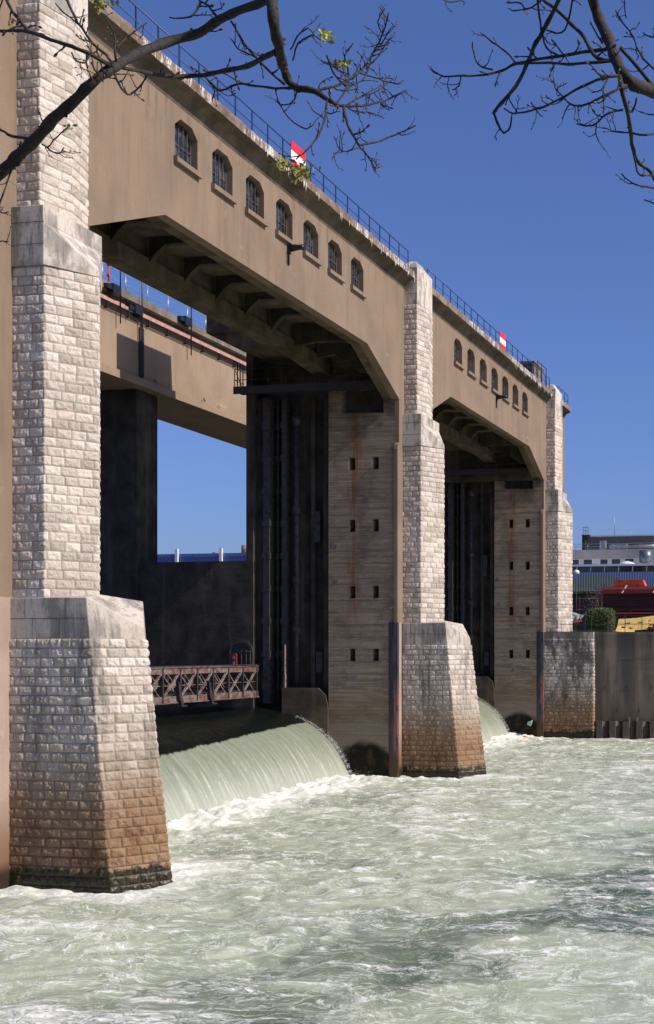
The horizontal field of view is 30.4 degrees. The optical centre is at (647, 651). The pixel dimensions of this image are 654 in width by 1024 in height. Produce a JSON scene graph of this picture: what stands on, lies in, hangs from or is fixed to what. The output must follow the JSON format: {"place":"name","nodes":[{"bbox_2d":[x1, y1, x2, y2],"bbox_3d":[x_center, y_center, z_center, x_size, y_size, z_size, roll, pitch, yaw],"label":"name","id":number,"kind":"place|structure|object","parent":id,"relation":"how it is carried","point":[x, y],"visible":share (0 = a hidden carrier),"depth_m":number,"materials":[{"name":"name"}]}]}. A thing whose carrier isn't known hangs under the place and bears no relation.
{"place":"outdoors","nodes":[
{"label":"outdoors","id":0,"kind":"place"},
{"bbox_2d":[157,545,245,561],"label":"blue shed","id":1,"kind":"structure","parent":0,"point":[221,555],"depth_m":164.46,"materials":[{"name":"blue metal"}]},
{"bbox_2d":[154,704,348,820],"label":"weir water","id":2,"kind":"structure","parent":0,"point":[211,756],"depth_m":55.68,"materials":[{"name":"liquid"}]},
{"bbox_2d":[0,732,653,1023],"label":"river water","id":3,"kind":"structure","parent":0,"point":[514,884],"depth_m":31.04,"materials":[{"name":"liquid"}]},
{"bbox_2d":[167,698,516,829],"bbox_3d":[-17.146,5.438,66.529,5.491,3.559,57.265,0,0,10],"label":"weir spray","id":4,"kind":"object","parent":3,"relation":"on","point":[341,756],"visible":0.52,"depth_m":64.09,"materials":[{"name":"white liquid"}]},
{"bbox_2d":[544,632,595,738],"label":"stone bank wall","id":5,"kind":"structure","parent":3,"relation":"in","point":[569,685],"depth_m":93.19,"materials":[{"name":"stone"}]},
{"bbox_2d":[103,0,653,553],"label":"sky","id":6,"kind":"structure","parent":0,"point":[536,230],"materials":[{"name":"blue"}]},
{"bbox_2d":[477,699,507,741],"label":"weir water","id":7,"kind":"structure","parent":0,"point":[492,724],"depth_m":91.57,"materials":[{"name":"liquid"}]},
{"bbox_2d":[568,629,611,631],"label":"grass","id":8,"kind":"structure","parent":0,"point":[590,631],"depth_m":95.08,"materials":[{"name":"green plant"}]},
{"bbox_2d":[572,514,653,631],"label":"office building","id":9,"kind":"structure","parent":0,"point":[601,560],"depth_m":165.64,"materials":[{"name":"concrete"}]},
{"bbox_2d":[572,559,579,564],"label":"window","id":10,"kind":"structure","parent":9,"relation":"in","point":[575,561],"depth_m":169.98,"materials":[{"name":"black glass"}]},
{"bbox_2d":[583,559,592,563],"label":"window","id":11,"kind":"structure","parent":9,"relation":"in","point":[585,561],"depth_m":169.67,"materials":[{"name":"black glass"}]},
{"bbox_2d":[600,559,607,563],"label":"window","id":12,"kind":"structure","parent":9,"relation":"in","point":[602,561],"depth_m":169.22,"materials":[{"name":"black glass"}]},
{"bbox_2d":[611,558,620,563],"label":"window","id":13,"kind":"structure","parent":9,"relation":"in","point":[615,560],"depth_m":168.87,"materials":[{"name":"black glass"}]},
{"bbox_2d":[624,558,633,561],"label":"window","id":14,"kind":"structure","parent":9,"relation":"in","point":[625,559],"depth_m":168.52,"materials":[{"name":"black glass"}]},
{"label":"river water","id":15,"kind":"structure","parent":0,"visible":0},
{"bbox_2d":[0,0,172,893],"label":"dam pier","id":16,"kind":"structure","parent":15,"relation":"in","point":[82,809],"depth_m":34.24,"materials":[{"name":"stone"}]},
{"bbox_2d":[99,261,485,778],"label":"dam pier","id":17,"kind":"structure","parent":15,"relation":"in","point":[325,600],"depth_m":64.77,"materials":[{"name":"stone"}]},
{"bbox_2d":[100,279,245,448],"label":"bridge","id":18,"kind":"structure","parent":17,"relation":"on","point":[184,385],"depth_m":69.81,"materials":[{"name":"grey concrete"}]},
{"bbox_2d":[106,264,110,281],"bbox_3d":[-30.495,-21.425,63.461,0.160,1.150,0.160,0,0,10],"label":"red pole","id":19,"kind":"object","parent":18,"relation":"on","point":[108,275],"visible":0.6,"depth_m":63.42,"materials":[{"name":"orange metal"}]},
{"bbox_2d":[103,271,120,323],"bbox_3d":[-30.218,-21.500,63.307,0.400,5.600,1.235,0,0,10],"label":"lamp mast","id":20,"kind":"object","parent":18,"relation":"on","point":[114,289],"visible":0.85,"depth_m":63.28,"materials":[{"name":"black metal"}]},
{"bbox_2d":[125,282,142,365],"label":"lamp mast","id":21,"kind":"object","parent":18,"relation":"attached to","point":[137,310],"visible":0.85,"depth_m":65.80,"materials":[{"name":"black metal"}]},
{"bbox_2d":[102,262,205,329],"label":"bridge railing","id":22,"kind":"object","parent":18,"relation":"on","point":[154,299],"visible":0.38,"depth_m":68.22,"materials":[{"name":"grey metal"}]},
{"bbox_2d":[177,308,191,354],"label":"lamp mast","id":23,"kind":"object","parent":18,"relation":"attached to","point":[186,321],"visible":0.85,"depth_m":70.19,"materials":[{"name":"black metal"}]},
{"bbox_2d":[149,664,258,706],"bbox_3d":[-25.105,1.725,51.702,2.370,2.030,24.700,0,0,10],"label":"truss footbridge","id":24,"kind":"object","parent":17,"relation":"attached to","point":[181,696],"visible":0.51,"depth_m":58.56,"materials":[{"name":"red paint"}]},
{"bbox_2d":[47,0,414,401],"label":"gallery span","id":25,"kind":"object","parent":17,"relation":"on","point":[194,204],"visible":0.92,"depth_m":48.20,"materials":[{"name":"concrete"}]},
{"bbox_2d":[173,122,202,178],"bbox_3d":[-17.902,-19.500,43.326,0.530,1.800,1.680,0,0,10],"label":"window","id":26,"kind":"structure","parent":25,"relation":"in","point":[182,156],"depth_m":43.47,"materials":[{"name":"glass"}]},
{"bbox_2d":[211,152,237,204],"bbox_3d":[-17.447,-19.500,45.820,0.530,1.800,1.680,0,0,10],"label":"window","id":27,"kind":"structure","parent":25,"relation":"in","point":[218,184],"depth_m":45.97,"materials":[{"name":"glass"}]},
{"bbox_2d":[245,178,268,226],"bbox_3d":[-16.991,-19.500,48.314,0.530,1.800,1.680,0,0,10],"label":"window","id":28,"kind":"structure","parent":25,"relation":"in","point":[251,209],"depth_m":48.46,"materials":[{"name":"glass"}]},
{"bbox_2d":[111,0,408,265],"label":"roof railing","id":29,"kind":"object","parent":25,"relation":"on","point":[218,81],"visible":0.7,"depth_m":47.38,"materials":[{"name":"black metal"}]},
{"bbox_2d":[291,140,305,168],"bbox_3d":[-15.903,-22.385,51.241,0.150,1.370,1.501,0,0,10],"label":"navigation board","id":30,"kind":"object","parent":29,"relation":"attached to","point":[296,150],"visible":0.59,"depth_m":51.07,"materials":[{"name":"paint"}]},
{"bbox_2d":[275,201,296,244],"bbox_3d":[-16.536,-19.500,50.808,0.530,1.800,1.680,0,0,10],"label":"window","id":31,"kind":"structure","parent":25,"relation":"in","point":[281,217],"depth_m":50.96,"materials":[{"name":"glass"}]},
{"bbox_2d":[287,244,304,264],"bbox_3d":[-15.991,-18.098,51.021,0.819,0.896,0.299,0,0,14],"label":"signal lamp","id":32,"kind":"object","parent":25,"relation":"attached to","point":[292,248],"visible":1,"depth_m":50.97,"materials":[{"name":"metal"}]},
{"bbox_2d":[302,222,321,265],"bbox_3d":[-16.080,-19.500,53.301,0.530,1.800,1.680,0,0,10],"label":"window","id":33,"kind":"structure","parent":25,"relation":"in","point":[307,234],"depth_m":53.47,"materials":[{"name":"glass"}]},
{"bbox_2d":[327,242,345,282],"bbox_3d":[-15.625,-19.500,55.795,0.530,1.800,1.680,0,0,10],"label":"window","id":34,"kind":"structure","parent":25,"relation":"in","point":[332,256],"depth_m":55.99,"materials":[{"name":"glass"}]},
{"bbox_2d":[350,260,366,298],"bbox_3d":[-15.170,-19.500,58.289,0.530,1.800,1.680,0,0,10],"label":"window","id":35,"kind":"structure","parent":25,"relation":"in","point":[354,270],"depth_m":58.44,"materials":[{"name":"metal"}]},
{"bbox_2d":[229,640,252,689],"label":"wall niche","id":36,"kind":"object","parent":17,"relation":"attached to","point":[243,649],"depth_m":65.37,"materials":[{"name":"concrete"}]},
{"bbox_2d":[229,653,237,664],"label":"lifebuoy box","id":37,"kind":"object","parent":36,"relation":"attached to","point":[233,658],"visible":0.71,"depth_m":65.27,"materials":[{"name":"red plastic"}]},
{"bbox_2d":[442,384,572,736],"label":"dam pier","id":38,"kind":"structure","parent":15,"relation":"in","point":[508,575],"depth_m":94.22,"materials":[{"name":"stone"}]},
{"bbox_2d":[418,287,570,491],"bbox_3d":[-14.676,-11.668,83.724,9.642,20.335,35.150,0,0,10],"label":"gallery span","id":39,"kind":"object","parent":38,"relation":"on","point":[476,369],"visible":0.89,"depth_m":83.10,"materials":[{"name":"concrete"}]},
{"bbox_2d":[454,341,464,369],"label":"window","id":40,"kind":"structure","parent":39,"relation":"in","point":[456,362],"depth_m":73.45,"materials":[{"name":"stone"}]},
{"bbox_2d":[467,351,477,378],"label":"window","id":41,"kind":"structure","parent":39,"relation":"in","point":[469,372],"depth_m":75.93,"materials":[{"name":"concrete"}]},
{"bbox_2d":[479,360,488,387],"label":"window","id":42,"kind":"structure","parent":39,"relation":"in","point":[481,381],"depth_m":78.38,"materials":[{"name":"concrete"}]},
{"bbox_2d":[427,268,549,388],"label":"roof railing","id":43,"kind":"object","parent":39,"relation":"on","point":[486,329],"visible":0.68,"depth_m":76.29,"materials":[{"name":"black metal"}]},
{"bbox_2d":[500,331,505,350],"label":"navigation board","id":44,"kind":"object","parent":43,"relation":"attached to","point":[502,340],"visible":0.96,"depth_m":81.26,"materials":[{"name":"paint"}]},
{"bbox_2d":[491,370,500,394],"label":"window","id":45,"kind":"structure","parent":39,"relation":"in","point":[493,390],"depth_m":80.98,"materials":[{"name":"stone"}]},
{"bbox_2d":[496,395,506,407],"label":"signal lamp","id":46,"kind":"object","parent":39,"relation":"attached to","point":[501,397],"visible":1,"depth_m":80.86,"materials":[{"name":"metal"}]},
{"bbox_2d":[502,379,510,403],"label":"window","id":47,"kind":"structure","parent":39,"relation":"in","point":[507,400],"depth_m":83.64,"materials":[{"name":"stone"}]},
{"bbox_2d":[512,386,520,410],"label":"window","id":48,"kind":"structure","parent":39,"relation":"in","point":[514,405],"depth_m":86.21,"materials":[{"name":"stone"}]},
{"bbox_2d":[522,394,529,416],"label":"window","id":49,"kind":"structure","parent":39,"relation":"in","point":[523,412],"depth_m":88.34,"materials":[{"name":"stone"}]},
{"bbox_2d":[518,360,546,386],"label":"roof stair head","id":50,"kind":"object","parent":39,"relation":"on","point":[533,368],"visible":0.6,"depth_m":91.53},
{"bbox_2d":[523,363,531,372],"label":"door","id":51,"kind":"structure","parent":50,"relation":"in","point":[524,365],"depth_m":91.39,"materials":[{"name":"paint"}]},
{"bbox_2d":[594,632,653,738],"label":"bank wall","id":52,"kind":"structure","parent":15,"relation":"in","point":[624,685],"depth_m":92.87,"materials":[{"name":"concrete"}]},
{"bbox_2d":[574,616,653,631],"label":"green fence","id":53,"kind":"object","parent":52,"relation":"on","point":[608,624],"visible":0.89,"depth_m":93.41,"materials":[{"name":"metal"}]},
{"label":"far bank ground","id":54,"kind":"structure","parent":0,"visible":0},
{"bbox_2d":[573,570,578,629],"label":"globe lamp","id":55,"kind":"object","parent":54,"relation":"on","point":[576,572],"visible":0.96,"depth_m":115.15,"materials":[{"name":"paint"}]},
{"bbox_2d":[572,612,584,623],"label":"pipe pile","id":56,"kind":"object","parent":54,"relation":"on","point":[579,617],"visible":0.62,"depth_m":97.98,"materials":[{"name":"grey metal"}]},
{"bbox_2d":[575,597,601,629],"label":"tube barrier","id":57,"kind":"object","parent":54,"relation":"on","point":[579,598],"visible":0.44,"depth_m":102.07,"materials":[{"name":"grey metal"}]},
{"bbox_2d":[582,584,616,616],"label":"bare shrub","id":58,"kind":"object","parent":54,"relation":"on","point":[597,594],"visible":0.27,"depth_m":106.41,"materials":[{"name":"plant"}]},
{"bbox_2d":[587,607,616,631],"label":"hedge","id":59,"kind":"object","parent":54,"relation":"on","point":[600,615],"visible":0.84,"depth_m":97.61,"materials":[{"name":"green plant"}]},
{"bbox_2d":[615,626,634,631],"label":"insulation board","id":60,"kind":"object","parent":54,"relation":"on","point":[620,629],"visible":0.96,"depth_m":95.17,"materials":[{"name":"yellow"}]},
{"bbox_2d":[601,585,653,618],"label":"board stack","id":61,"kind":"object","parent":54,"relation":"on","point":[626,598],"visible":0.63,"depth_m":99.07,"materials":[{"name":"red wood"}]},
{"bbox_2d":[613,579,646,585],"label":"orange trough","id":62,"kind":"object","parent":61,"relation":"on","point":[638,582],"visible":0.93,"depth_m":99.91,"materials":[{"name":"plastic"}]},
{"bbox_2d":[618,617,647,629],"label":"insulation board","id":63,"kind":"object","parent":54,"relation":"on","point":[635,621],"visible":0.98,"depth_m":95.65,"materials":[{"name":"yellow plastic"}]},
{"bbox_2d":[615,611,653,616],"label":"red tarpaulin","id":64,"kind":"object","parent":54,"relation":"on","point":[640,614],"visible":0.67,"depth_m":97.98,"materials":[{"name":"red fabric"}]},
{"bbox_2d":[639,616,653,627],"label":"insulation board","id":65,"kind":"object","parent":54,"relation":"on","point":[650,619],"visible":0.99,"depth_m":95.92,"materials":[{"name":"yellow plastic"}]},
{"bbox_2d":[646,623,653,631],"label":"yard debris","id":66,"kind":"object","parent":54,"relation":"on","point":[651,629],"visible":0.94,"depth_m":94.14,"materials":[{"name":"red"}]},
{"label":"near bank ground","id":67,"kind":"structure","parent":0,"visible":0},
{"bbox_2d":[0,0,418,244],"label":"chestnut tree","id":68,"kind":"object","parent":67,"relation":"on","point":[39,134],"visible":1,"depth_m":6.49,"materials":[{"name":"plant"}]},
{"bbox_2d":[428,0,653,203],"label":"bare tree","id":69,"kind":"object","parent":67,"relation":"on","point":[623,74],"visible":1,"depth_m":6.71,"materials":[{"name":"brown plant"}]}
]}

